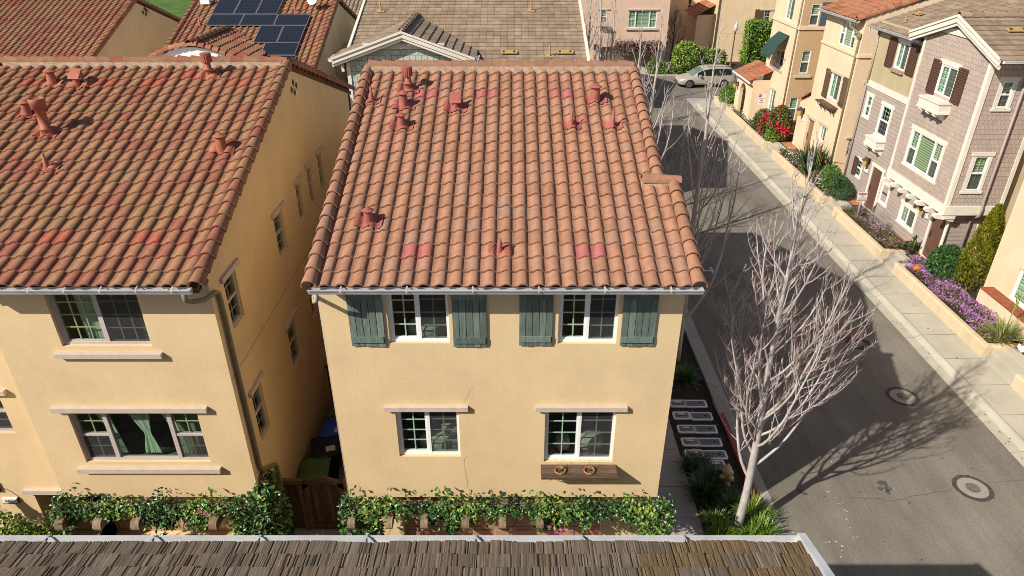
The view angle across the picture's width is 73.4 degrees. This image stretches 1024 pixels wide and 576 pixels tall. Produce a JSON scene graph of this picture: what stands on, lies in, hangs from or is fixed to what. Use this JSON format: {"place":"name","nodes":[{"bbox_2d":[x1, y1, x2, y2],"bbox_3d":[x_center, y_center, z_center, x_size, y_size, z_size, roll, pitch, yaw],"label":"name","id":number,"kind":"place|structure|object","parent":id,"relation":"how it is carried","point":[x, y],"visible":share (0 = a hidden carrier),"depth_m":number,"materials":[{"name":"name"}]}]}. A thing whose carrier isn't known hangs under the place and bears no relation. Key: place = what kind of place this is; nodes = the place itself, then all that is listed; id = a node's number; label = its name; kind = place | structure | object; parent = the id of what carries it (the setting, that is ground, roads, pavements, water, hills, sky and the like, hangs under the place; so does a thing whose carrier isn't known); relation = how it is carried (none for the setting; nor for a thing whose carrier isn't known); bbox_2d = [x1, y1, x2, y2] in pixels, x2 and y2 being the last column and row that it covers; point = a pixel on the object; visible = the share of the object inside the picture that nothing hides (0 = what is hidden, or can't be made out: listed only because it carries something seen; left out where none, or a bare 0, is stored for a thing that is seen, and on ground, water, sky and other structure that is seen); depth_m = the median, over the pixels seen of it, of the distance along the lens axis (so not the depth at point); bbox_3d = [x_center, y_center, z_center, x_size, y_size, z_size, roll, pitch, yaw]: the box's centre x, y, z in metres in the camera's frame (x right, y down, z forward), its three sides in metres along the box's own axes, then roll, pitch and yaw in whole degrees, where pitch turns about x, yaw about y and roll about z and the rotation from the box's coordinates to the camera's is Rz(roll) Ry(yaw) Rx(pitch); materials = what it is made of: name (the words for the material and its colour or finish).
{"place":"outdoors","nodes":[
{"label":"outdoors","id":0,"kind":"place"},
{"bbox_2d":[0,0,180,56],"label":"stucco house","id":1,"kind":"structure","parent":0,"point":[82,28],"depth_m":32.52,"materials":[{"name":"tile"}]},
{"bbox_2d":[145,0,191,17],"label":"grass slope","id":2,"kind":"structure","parent":0,"point":[178,8],"depth_m":112.39,"materials":[{"name":"green plant"}]},
{"bbox_2d":[148,0,357,110],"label":"stucco house","id":3,"kind":"structure","parent":0,"point":[316,34],"depth_m":31.89,"materials":[{"name":"orange tile"}]},
{"bbox_2d":[290,459,362,534],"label":"side path","id":4,"kind":"structure","parent":0,"point":[301,531],"depth_m":17.45,"materials":[{"name":"grey concrete"}]},
{"bbox_2d":[299,456,330,482],"bbox_3d":[-5.152,5.116,18.203,0.730,1.063,0.851,-3,29,-5],"label":"wheelie bin","id":5,"kind":"object","parent":4,"relation":"on","point":[313,467],"visible":0.55,"depth_m":17.92,"materials":[{"name":"green plastic"}]},
{"bbox_2d":[282,476,359,529],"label":"wooden gate","id":6,"kind":"structure","parent":4,"relation":"on","point":[314,501],"depth_m":17.00,"materials":[{"name":"brown wood"}]},
{"bbox_2d":[311,436,341,477],"bbox_3d":[-5.086,4.705,18.946,0.730,1.067,0.851,-7,30,-13],"label":"wheelie bin","id":7,"kind":"object","parent":4,"relation":"on","point":[323,446],"visible":0.82,"depth_m":18.66,"materials":[{"name":"black plastic"}]},
{"bbox_2d":[319,417,341,458],"bbox_3d":[-4.980,4.318,19.647,0.730,1.067,0.851,0,29,0],"label":"wheelie bin","id":8,"kind":"object","parent":4,"relation":"on","point":[329,427],"visible":0.28,"depth_m":19.29,"materials":[{"name":"blue plastic"}]},
{"bbox_2d":[0,533,834,575],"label":"shake roof house","id":9,"kind":"structure","parent":0,"point":[798,554],"depth_m":8.61,"materials":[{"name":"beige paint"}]},
{"bbox_2d":[327,0,589,104],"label":"shingle house","id":10,"kind":"structure","parent":0,"point":[463,30],"depth_m":32.14,"materials":[{"name":"tile"}]},
{"bbox_2d":[300,59,707,534],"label":"stucco house","id":11,"kind":"structure","parent":0,"point":[503,270],"depth_m":14.02,"materials":[{"name":"tile"}]},
{"bbox_2d":[386,295,449,340],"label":"window","id":12,"kind":"structure","parent":11,"relation":"in","point":[410,317],"depth_m":13.31,"materials":[{"name":"plastic"}]},
{"bbox_2d":[384,405,467,453],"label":"window","id":13,"kind":"structure","parent":11,"relation":"in","point":[422,429],"depth_m":14.63,"materials":[{"name":"plastic"}]},
{"bbox_2d":[402,497,601,534],"bbox_3d":[-0.240,5.385,16.627,4.780,2.120,0.070,0,29,0],"label":"garage door","id":14,"kind":"structure","parent":11,"relation":"in","point":[522,527],"depth_m":16.88,"materials":[{"name":"brown wood"}]},
{"bbox_2d":[336,484,676,534],"bbox_3d":[-0.127,5.351,15.359,7.529,2.278,0.953,0,29,0],"label":"climbing vine","id":15,"kind":"object","parent":11,"relation":"attached to","point":[634,514],"visible":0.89,"depth_m":15.02,"materials":[{"name":"green plant"}]},
{"bbox_2d":[536,405,627,458],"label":"window","id":16,"kind":"structure","parent":11,"relation":"in","point":[571,431],"depth_m":14.68,"materials":[{"name":"plastic"}]},
{"bbox_2d":[558,295,619,341],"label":"window","id":17,"kind":"structure","parent":11,"relation":"in","point":[582,318],"depth_m":13.32,"materials":[{"name":"plastic"}]},
{"bbox_2d":[645,418,703,534],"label":"walkway","id":18,"kind":"structure","parent":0,"point":[686,523],"depth_m":18.49,"materials":[{"name":"grey concrete"}]},
{"bbox_2d":[668,332,756,534],"bbox_3d":[4.910,-0.484,29.417,3.020,0.001,62.000,0,29,0],"label":"planting bed","id":19,"kind":"object","parent":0,"point":[693,393],"visible":0.08,"depth_m":21.02,"materials":[{"name":"soil"}]},
{"bbox_2d":[582,0,606,58],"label":"bare tree","id":20,"kind":"object","parent":19,"relation":"on","point":[589,31],"visible":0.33,"depth_m":49.59,"materials":[{"name":"grey plant"}]},
{"bbox_2d":[585,0,612,60],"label":"bare tree","id":21,"kind":"object","parent":19,"relation":"on","point":[601,20],"visible":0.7,"depth_m":44.43,"materials":[{"name":"grey plant"}]},
{"bbox_2d":[592,0,629,60],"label":"bare tree","id":22,"kind":"object","parent":19,"relation":"on","point":[616,53],"visible":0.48,"depth_m":38.61,"materials":[{"name":"grey plant"}]},
{"bbox_2d":[621,8,654,107],"bbox_3d":[5.520,-7.750,32.227,2.044,10.053,2.220,0,29,0],"label":"bare tree","id":23,"kind":"object","parent":19,"relation":"on","point":[638,66],"visible":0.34,"depth_m":30.68,"materials":[{"name":"grey plant"}]},
{"bbox_2d":[641,3,686,159],"bbox_3d":[5.910,-6.342,28.889,2.467,10.810,2.271,19,34,31],"label":"bare tree","id":24,"kind":"object","parent":19,"relation":"on","point":[654,90],"visible":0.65,"depth_m":27.77,"materials":[{"name":"grey plant"}]},
{"bbox_2d":[674,357,704,386],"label":"strap leaf plant","id":25,"kind":"object","parent":19,"relation":"on","point":[685,374],"visible":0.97,"depth_m":22.82,"materials":[{"name":"green plant"}]},
{"bbox_2d":[670,448,715,476],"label":"strap leaf plant","id":26,"kind":"object","parent":19,"relation":"on","point":[691,462],"visible":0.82,"depth_m":19.25,"materials":[{"name":"green plant"}]},
{"bbox_2d":[689,412,712,420],"bbox_3d":[5.854,3.992,21.298,0.700,0.093,0.370,0,29,0],"label":"meter box","id":27,"kind":"object","parent":19,"relation":"on","point":[699,416],"visible":1,"depth_m":21.25,"materials":[{"name":"black"}]},
{"bbox_2d":[693,425,717,433],"bbox_3d":[5.836,4.286,20.766,0.700,0.093,0.370,0,29,0],"label":"meter box","id":28,"kind":"object","parent":19,"relation":"on","point":[706,429],"visible":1,"depth_m":20.72,"materials":[{"name":"black"}]},
{"bbox_2d":[673,455,743,512],"bbox_3d":[5.287,5.150,18.336,1.677,0.823,2.195,22,36,34],"label":"strap leaf plant","id":29,"kind":"object","parent":19,"relation":"on","point":[709,483],"visible":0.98,"depth_m":18.30,"materials":[{"name":"green plant"}]},
{"bbox_2d":[658,18,762,361],"bbox_3d":[5.828,-2.468,21.438,2.533,11.205,2.996,-14,32,-23],"label":"bare tree","id":30,"kind":"object","parent":19,"relation":"on","point":[693,221],"visible":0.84,"depth_m":20.89,"materials":[{"name":"grey plant"}]},
{"bbox_2d":[698,438,722,446],"bbox_3d":[5.826,4.565,20.259,0.700,0.093,0.370,0,29,0],"label":"meter box","id":31,"kind":"object","parent":19,"relation":"on","point":[710,442],"visible":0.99,"depth_m":20.21,"materials":[{"name":"black"}]},
{"bbox_2d":[702,450,727,459],"bbox_3d":[5.836,4.821,19.795,0.700,0.093,0.370,0,29,0],"label":"meter box","id":32,"kind":"object","parent":19,"relation":"on","point":[720,454],"visible":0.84,"depth_m":19.77,"materials":[{"name":"black"}]},
{"bbox_2d":[693,502,748,534],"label":"strap leaf plant","id":33,"kind":"object","parent":19,"relation":"on","point":[717,523],"visible":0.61,"depth_m":17.25,"materials":[{"name":"green plant"}]},
{"bbox_2d":[711,481,750,516],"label":"strap leaf plant","id":34,"kind":"object","parent":19,"relation":"on","point":[734,500],"visible":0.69,"depth_m":18.09,"materials":[{"name":"green plant"}]},
{"bbox_2d":[728,489,780,533],"bbox_3d":[6.259,5.705,17.508,1.444,0.650,1.630,0,29,0],"label":"strap leaf plant","id":35,"kind":"object","parent":19,"relation":"on","point":[757,504],"visible":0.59,"depth_m":17.67,"materials":[{"name":"green plant"}]},
{"bbox_2d":[730,508,785,534],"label":"strap leaf plant","id":36,"kind":"object","parent":19,"relation":"on","point":[755,529],"visible":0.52,"depth_m":17.15,"materials":[{"name":"green plant"}]},
{"bbox_2d":[704,132,882,533],"bbox_3d":[5.950,1.639,15.009,3.267,10.214,2.883,17,33,28],"label":"bare tree","id":37,"kind":"object","parent":19,"relation":"on","point":[763,416],"visible":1,"depth_m":14.56,"materials":[{"name":"grey plant"}]},
{"bbox_2d":[662,62,762,73],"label":"bed","id":38,"kind":"object","parent":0,"point":[735,65],"depth_m":69.08,"materials":[{"name":"soil"}]},
{"bbox_2d":[644,59,683,73],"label":"shrub","id":39,"kind":"object","parent":38,"relation":"on","point":[672,70],"visible":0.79,"depth_m":65.35,"materials":[{"name":"green plant"}]},
{"bbox_2d":[667,7,689,63],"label":"bare tree","id":40,"kind":"object","parent":38,"relation":"on","point":[674,28],"visible":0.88,"depth_m":67.72,"materials":[{"name":"brown plant"}]},
{"bbox_2d":[670,40,727,70],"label":"shrub","id":41,"kind":"object","parent":38,"relation":"on","point":[694,61],"visible":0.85,"depth_m":66.59,"materials":[{"name":"green plant"}]},
{"bbox_2d":[738,18,772,63],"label":"hedge","id":42,"kind":"object","parent":38,"relation":"on","point":[756,38],"visible":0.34,"depth_m":68.57,"materials":[{"name":"green plant"}]},
{"bbox_2d":[666,0,776,61],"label":"stucco house","id":43,"kind":"structure","parent":0,"point":[704,22],"depth_m":70.45,"materials":[{"name":"beige paint"}]},
{"bbox_2d":[639,76,1023,575],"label":"road","id":44,"kind":"structure","parent":0,"point":[865,434],"depth_m":20.74,"materials":[{"name":"grey asphalt"}]},
{"bbox_2d":[674,64,735,87],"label":"parked car","id":45,"kind":"object","parent":44,"relation":"on","point":[692,77],"visible":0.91,"depth_m":60.20,"materials":[{"name":"beige paint"}]},
{"bbox_2d":[844,336,871,349],"bbox_3d":[12.573,1.988,24.969,0.921,0.013,0.944,0,29,0],"label":"manhole cover","id":46,"kind":"object","parent":44,"relation":"on","point":[866,343],"visible":0.66,"depth_m":24.93,"materials":[{"name":"metal"}]},
{"bbox_2d":[885,387,919,405],"bbox_3d":[12.619,3.500,22.224,0.996,0.013,1.018,0,29,0],"label":"manhole cover","id":47,"kind":"object","parent":44,"relation":"on","point":[902,396],"visible":1,"depth_m":22.21,"materials":[{"name":"metal"}]},
{"bbox_2d":[797,374,1013,560],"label":"road patches","id":48,"kind":"object","parent":44,"relation":"on","point":[887,488],"visible":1,"depth_m":18.66,"materials":[{"name":"grey asphalt"}]},
{"bbox_2d":[952,475,994,501],"bbox_3d":[12.542,5.438,18.707,1.014,0.013,1.011,0,29,0],"label":"manhole cover","id":49,"kind":"object","parent":44,"relation":"on","point":[973,488],"visible":1,"depth_m":18.69,"materials":[{"name":"metal"}]},
{"bbox_2d":[664,47,1018,461],"bbox_3d":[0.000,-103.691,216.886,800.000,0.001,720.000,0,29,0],"label":"ground","id":50,"kind":"structure","parent":0,"point":[691,101],"depth_m":57.36,"materials":[{"name":"grey concrete"}]},
{"bbox_2d":[0,52,355,534],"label":"stucco house","id":51,"kind":"structure","parent":50,"relation":"on","point":[132,188],"depth_m":14.79,"materials":[{"name":"orange tile"}]},
{"bbox_2d":[0,389,13,430],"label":"window","id":52,"kind":"structure","parent":51,"relation":"in","point":[5,425],"depth_m":15.11,"materials":[{"name":"grey plastic"}]},
{"bbox_2d":[46,295,163,358],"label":"window","id":53,"kind":"structure","parent":51,"relation":"in","point":[80,319],"depth_m":13.38,"materials":[{"name":"grey plastic"}]},
{"bbox_2d":[49,406,221,473],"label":"window","id":54,"kind":"structure","parent":51,"relation":"in","point":[104,432],"depth_m":14.85,"materials":[{"name":"grey plastic"}]},
{"bbox_2d":[60,496,247,530],"bbox_3d":[-8.575,5.304,16.982,5.050,1.920,0.070,0,29,0],"label":"garage door","id":55,"kind":"structure","parent":51,"relation":"in","point":[122,525],"depth_m":17.31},
{"bbox_2d":[43,482,284,534],"bbox_3d":[-7.591,5.349,15.401,5.177,2.237,0.990,0,29,0],"label":"climbing vine","id":56,"kind":"object","parent":51,"relation":"attached to","point":[163,515],"visible":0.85,"depth_m":14.99,"materials":[{"name":"green plant"}]},
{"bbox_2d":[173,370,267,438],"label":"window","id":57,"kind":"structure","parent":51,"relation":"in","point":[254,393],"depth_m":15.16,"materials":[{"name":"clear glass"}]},
{"bbox_2d":[219,258,241,326],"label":"window","id":58,"kind":"structure","parent":51,"relation":"in","point":[227,278],"depth_m":14.12,"materials":[{"name":"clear glass"}]},
{"bbox_2d":[270,200,285,255],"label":"window","id":59,"kind":"structure","parent":51,"relation":"in","point":[275,216],"depth_m":16.93,"materials":[{"name":"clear glass"}]},
{"bbox_2d":[284,306,299,365],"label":"window","id":60,"kind":"structure","parent":51,"relation":"in","point":[290,326],"depth_m":18.05,"materials":[{"name":"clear glass"}]},
{"bbox_2d":[293,172,303,219],"bbox_3d":[-5.675,-2.386,18.273,0.210,1.181,0.719,0,29,0],"label":"window","id":61,"kind":"structure","parent":51,"relation":"in","point":[295,183],"depth_m":18.35,"materials":[{"name":"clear glass"}]},
{"bbox_2d":[581,0,670,66],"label":"stucco house","id":62,"kind":"structure","parent":50,"relation":"on","point":[651,14],"depth_m":66.41,"materials":[{"name":"paint"}]},
{"bbox_2d":[601,47,650,66],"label":"garage door","id":63,"kind":"structure","parent":62,"relation":"in","point":[630,57],"depth_m":68.41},
{"bbox_2d":[612,38,661,55],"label":"climbing vine","id":64,"kind":"object","parent":62,"relation":"attached to","point":[635,46],"visible":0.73,"depth_m":66.81,"materials":[{"name":"brown plant"}]},
{"bbox_2d":[626,9,658,29],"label":"window","id":65,"kind":"structure","parent":62,"relation":"in","point":[649,15],"depth_m":66.32,"materials":[{"name":"plastic"}]},
{"bbox_2d":[684,309,786,534],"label":"kerb","id":66,"kind":"structure","parent":50,"relation":"on","point":[698,350],"depth_m":21.56,"materials":[{"name":"grey concrete"}]},
{"bbox_2d":[726,107,773,148],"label":"retaining wall","id":67,"kind":"structure","parent":50,"relation":"on","point":[752,133],"depth_m":47.73,"materials":[{"name":"paint"}]},
{"bbox_2d":[732,0,838,134],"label":"stucco house","id":68,"kind":"structure","parent":50,"relation":"on","point":[790,50],"depth_m":45.25,"materials":[{"name":"paint"}]},
{"bbox_2d":[794,50,811,77],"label":"window","id":69,"kind":"structure","parent":68,"relation":"in","point":[806,54],"depth_m":44.09,"materials":[{"name":"plastic"}]},
{"bbox_2d":[808,4,820,25],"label":"window","id":70,"kind":"structure","parent":68,"relation":"in","point":[814,16],"depth_m":42.71,"materials":[{"name":"plastic"}]},
{"bbox_2d":[771,150,840,205],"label":"retaining wall","id":71,"kind":"structure","parent":50,"relation":"on","point":[786,165],"depth_m":39.30,"materials":[{"name":"paint"}]},
{"bbox_2d":[792,0,942,174],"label":"stucco house","id":72,"kind":"structure","parent":50,"relation":"on","point":[828,110],"depth_m":37.79,"materials":[{"name":"paint"}]},
{"bbox_2d":[828,69,842,100],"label":"window","id":73,"kind":"structure","parent":72,"relation":"in","point":[836,77],"depth_m":38.48,"materials":[{"name":"plastic"}]},
{"bbox_2d":[839,20,857,48],"bbox_3d":[18.145,-13.606,36.874,0.220,1.236,1.836,0,29,0],"label":"window","id":74,"kind":"structure","parent":72,"relation":"in","point":[847,36],"depth_m":37.10,"materials":[{"name":"plastic"}]},
{"bbox_2d":[832,206,902,259],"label":"retaining wall","id":75,"kind":"structure","parent":50,"relation":"on","point":[876,249],"depth_m":32.16,"materials":[{"name":"paint"}]},
{"bbox_2d":[723,97,1021,343],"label":"planter soil","id":76,"kind":"structure","parent":50,"relation":"on","point":[971,293],"depth_m":27.78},
{"bbox_2d":[718,84,735,104],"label":"shrub","id":77,"kind":"object","parent":76,"relation":"on","point":[731,93],"visible":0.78,"depth_m":53.32,"materials":[{"name":"green plant"}]},
{"bbox_2d":[758,105,794,141],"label":"flowering bush","id":78,"kind":"object","parent":76,"relation":"on","point":[774,114],"visible":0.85,"depth_m":44.22,"materials":[{"name":"red plant"}]},
{"bbox_2d":[785,140,836,177],"bbox_3d":[17.177,-7.457,39.143,3.069,1.890,3.690,0,29,0],"label":"spiky plant","id":79,"kind":"object","parent":76,"relation":"on","point":[819,160],"visible":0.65,"depth_m":38.83,"materials":[{"name":"green plant"}]},
{"bbox_2d":[778,147,848,196],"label":"ground cover","id":80,"kind":"object","parent":76,"relation":"on","point":[785,150],"visible":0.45,"depth_m":40.65,"materials":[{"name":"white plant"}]},
{"bbox_2d":[819,163,843,189],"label":"shrub","id":81,"kind":"object","parent":76,"relation":"on","point":[830,170],"visible":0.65,"depth_m":37.05,"materials":[{"name":"green plant"}]},
{"bbox_2d":[826,174,854,200],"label":"shrub","id":82,"kind":"object","parent":76,"relation":"on","point":[847,187],"visible":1,"depth_m":35.55,"materials":[{"name":"green plant"}]},
{"bbox_2d":[840,204,904,249],"bbox_3d":[17.163,-2.951,32.495,1.318,0.531,5.123,0,29,0],"label":"ground cover","id":83,"kind":"object","parent":76,"relation":"on","point":[873,228],"visible":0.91,"depth_m":32.30,"materials":[{"name":"purple plant"}]},
{"bbox_2d":[924,243,972,282],"bbox_3d":[17.841,-0.981,28.106,1.662,1.743,1.730,0,29,0],"label":"shrub","id":84,"kind":"object","parent":76,"relation":"on","point":[941,254],"visible":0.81,"depth_m":27.77,"materials":[{"name":"green plant"}]},
{"bbox_2d":[898,255,1022,342],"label":"flower bed","id":85,"kind":"object","parent":76,"relation":"on","point":[962,306],"visible":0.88,"depth_m":26.34,"materials":[{"name":"purple plant"}]},
{"bbox_2d":[949,203,1006,292],"bbox_3d":[18.491,-1.620,26.773,1.897,3.601,1.891,0,29,0],"label":"conifer","id":86,"kind":"object","parent":76,"relation":"on","point":[993,224],"visible":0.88,"depth_m":26.59,"materials":[{"name":"green plant"}]},
{"bbox_2d":[973,293,1023,349],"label":"flax plant","id":87,"kind":"object","parent":76,"relation":"on","point":[1000,329],"visible":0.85,"depth_m":23.92,"materials":[{"name":"green plant"}]},
{"bbox_2d":[741,109,1023,353],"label":"porch slab","id":88,"kind":"structure","parent":50,"relation":"on","point":[851,200],"depth_m":35.53,"materials":[{"name":"beige concrete"}]},
{"bbox_2d":[843,0,1023,277],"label":"shingle house","id":89,"kind":"structure","parent":50,"relation":"on","point":[935,158],"depth_m":28.24,"materials":[{"name":"wood"}]},
{"bbox_2d":[861,91,874,119],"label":"window","id":90,"kind":"structure","parent":89,"relation":"in","point":[870,97],"depth_m":34.61,"materials":[{"name":"plastic"}]},
{"bbox_2d":[862,162,885,213],"bbox_3d":[17.885,-4.946,34.044,0.170,2.290,1.314,0,29,0],"label":"door","id":91,"kind":"structure","parent":89,"relation":"in","point":[878,172],"depth_m":34.01,"materials":[{"name":"wood"}]},
{"bbox_2d":[873,100,894,140],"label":"window","id":92,"kind":"structure","parent":89,"relation":"in","point":[886,111],"depth_m":33.21,"materials":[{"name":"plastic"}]},
{"bbox_2d":[894,37,911,70],"bbox_3d":[17.983,-10.711,31.529,0.285,1.309,1.140,0,29,0],"label":"window","id":93,"kind":"structure","parent":89,"relation":"in","point":[904,46],"depth_m":31.57,"materials":[{"name":"plastic"}]},
{"bbox_2d":[895,199,918,233],"bbox_3d":[17.978,-3.250,31.116,0.255,1.092,1.522,0,29,0],"label":"window","id":94,"kind":"structure","parent":89,"relation":"in","point":[907,214],"depth_m":31.12,"materials":[{"name":"plastic"}]},
{"bbox_2d":[901,124,947,184],"bbox_3d":[17.478,-5.679,29.054,0.255,1.787,2.748,0,29,0],"label":"window","id":95,"kind":"structure","parent":89,"relation":"in","point":[924,152],"depth_m":29.10,"materials":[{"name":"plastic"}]},
{"bbox_2d":[919,213,949,264],"bbox_3d":[17.885,-2.227,29.068,0.170,2.330,1.344,0,29,0],"label":"door","id":96,"kind":"structure","parent":89,"relation":"in","point":[938,225],"depth_m":29.24,"materials":[{"name":"wood"}]},
{"bbox_2d":[934,58,962,98],"bbox_3d":[17.478,-8.358,27.486,0.255,1.334,1.437,0,29,0],"label":"window","id":97,"kind":"structure","parent":89,"relation":"in","point":[948,73],"depth_m":27.53,"materials":[{"name":"plastic"}]},
{"bbox_2d":[960,152,995,193],"bbox_3d":[18.191,-4.533,26.956,0.893,1.679,0.255,0,29,0],"label":"window","id":98,"kind":"structure","parent":89,"relation":"in","point":[980,163],"depth_m":26.91,"materials":[{"name":"plastic"}]},
{"bbox_2d":[990,77,1021,110],"bbox_3d":[18.241,-7.204,25.485,0.768,1.252,0.255,0,29,0],"label":"window","id":99,"kind":"structure","parent":89,"relation":"in","point":[1007,88],"depth_m":25.43,"materials":[{"name":"plastic"}]},
{"bbox_2d":[892,263,1012,357],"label":"retaining wall","id":100,"kind":"structure","parent":50,"relation":"on","point":[972,339],"depth_m":25.85,"materials":[{"name":"paint"}]},
{"bbox_2d":[976,180,1023,343],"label":"stucco house","id":101,"kind":"structure","parent":50,"relation":"on","point":[1001,288],"depth_m":25.18,"materials":[{"name":"paint"}]},
{"bbox_2d":[1010,270,1023,307],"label":"window","id":102,"kind":"structure","parent":101,"relation":"in","point":[1019,286],"depth_m":24.96,"materials":[{"name":"plastic"}]},
{"bbox_2d":[1011,374,1023,397],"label":"retaining wall","id":103,"kind":"structure","parent":50,"relation":"on","point":[1017,384],"depth_m":22.12,"materials":[{"name":"paint"}]},
{"bbox_2d":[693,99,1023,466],"bbox_3d":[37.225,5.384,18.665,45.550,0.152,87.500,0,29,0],"label":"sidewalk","id":104,"kind":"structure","parent":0,"point":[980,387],"depth_m":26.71,"materials":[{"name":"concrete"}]},
{"bbox_2d":[880,251,910,271],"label":"steps","id":105,"kind":"structure","parent":104,"relation":"on","point":[889,261],"depth_m":30.04,"materials":[{"name":"concrete"}]},
{"bbox_2d":[982,347,1023,384],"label":"steps","id":106,"kind":"structure","parent":104,"relation":"on","point":[1006,364],"depth_m":23.20,"materials":[{"name":"concrete"}]},
{"label":"alley","id":107,"kind":"structure","parent":0,"visible":0},
{"bbox_2d":[0,508,66,534],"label":"shrub","id":108,"kind":"object","parent":107,"relation":"on","point":[33,528],"visible":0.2,"depth_m":15.79,"materials":[{"name":"green plant"}]},
{"bbox_2d":[241,467,295,534],"bbox_3d":[-5.529,5.415,15.884,1.188,2.830,1.432,0,29,0],"label":"climbing shrub","id":109,"kind":"object","parent":107,"relation":"on","point":[283,520],"visible":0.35,"depth_m":15.40,"materials":[{"name":"green plant"}]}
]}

